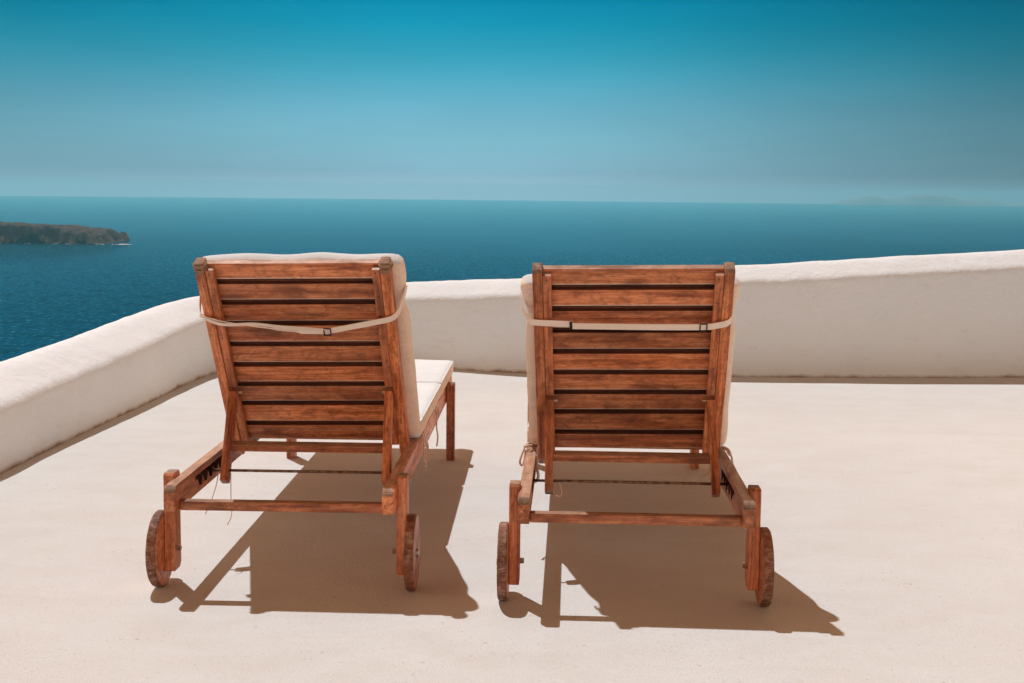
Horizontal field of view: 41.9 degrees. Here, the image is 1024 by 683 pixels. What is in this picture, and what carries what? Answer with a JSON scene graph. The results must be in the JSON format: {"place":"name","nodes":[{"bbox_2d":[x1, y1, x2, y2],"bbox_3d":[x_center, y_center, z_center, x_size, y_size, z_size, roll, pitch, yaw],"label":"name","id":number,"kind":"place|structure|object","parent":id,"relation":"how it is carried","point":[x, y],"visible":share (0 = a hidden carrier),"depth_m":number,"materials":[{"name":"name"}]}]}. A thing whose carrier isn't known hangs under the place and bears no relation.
{"place":"outdoors","nodes":[
{"label":"outdoors","id":0,"kind":"place"},
{"bbox_2d":[0,221,129,243],"bbox_3d":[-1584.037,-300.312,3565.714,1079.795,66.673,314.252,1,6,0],"label":"headland","id":1,"kind":"structure","parent":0,"point":[47,233],"depth_m":3431.02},
{"bbox_2d":[0,369,1023,682],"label":"terrace floor","id":2,"kind":"structure","parent":0,"point":[892,515],"depth_m":4.03,"materials":[{"name":"paint"}]},
{"bbox_2d":[145,257,454,590],"bbox_3d":[-0.595,0.116,4.671,0.735,0.911,2.251,1,6,1],"label":"sun lounger","id":3,"kind":"object","parent":2,"relation":"on","point":[291,388],"visible":0.86,"depth_m":3.95,"materials":[{"name":"brown wood"}]},
{"bbox_2d":[192,252,453,524],"bbox_3d":[-0.580,0.033,4.798,0.630,0.789,2.029,1,6,1],"label":"lounger cushion","id":4,"kind":"object","parent":3,"relation":"on","point":[426,382],"visible":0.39,"depth_m":3.96,"materials":[{"name":"white fabric"}]},
{"bbox_2d":[0,249,1023,473],"bbox_3d":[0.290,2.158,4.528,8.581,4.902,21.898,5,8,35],"label":"parapet wall","id":5,"kind":"structure","parent":2,"relation":"on","point":[958,315],"depth_m":8.05,"materials":[{"name":"paint"}]},
{"bbox_2d":[496,262,773,606],"bbox_3d":[0.375,0.137,4.569,0.735,0.911,2.251,1,6,2],"label":"sun lounger","id":6,"kind":"object","parent":2,"relation":"on","point":[642,389],"visible":1,"depth_m":3.85,"materials":[{"name":"brown wood"}]},
{"bbox_2d":[519,274,739,496],"bbox_3d":[0.386,0.018,4.733,0.664,0.676,1.947,1,6,2],"label":"lounger cushion","id":7,"kind":"object","parent":6,"relation":"on","point":[526,286],"visible":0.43,"depth_m":3.84,"materials":[{"name":"white fabric"}]},
{"bbox_2d":[0,196,1023,361],"bbox_3d":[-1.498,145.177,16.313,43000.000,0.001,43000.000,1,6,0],"label":"sea","id":8,"kind":"structure","parent":0,"point":[50,294],"depth_m":4258.29,"materials":[{"name":"liquid"}]},
{"bbox_2d":[0,0,1023,205],"label":"sky","id":9,"kind":"structure","parent":0,"point":[706,101],"materials":[{"name":"blue"}]},
{"bbox_2d":[830,194,1021,205],"bbox_3d":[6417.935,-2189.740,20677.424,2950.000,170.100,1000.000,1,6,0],"label":"distant hills","id":10,"kind":"structure","parent":0,"point":[924,199],"depth_m":20341.48,"materials":[{"name":"blue"}]}
]}

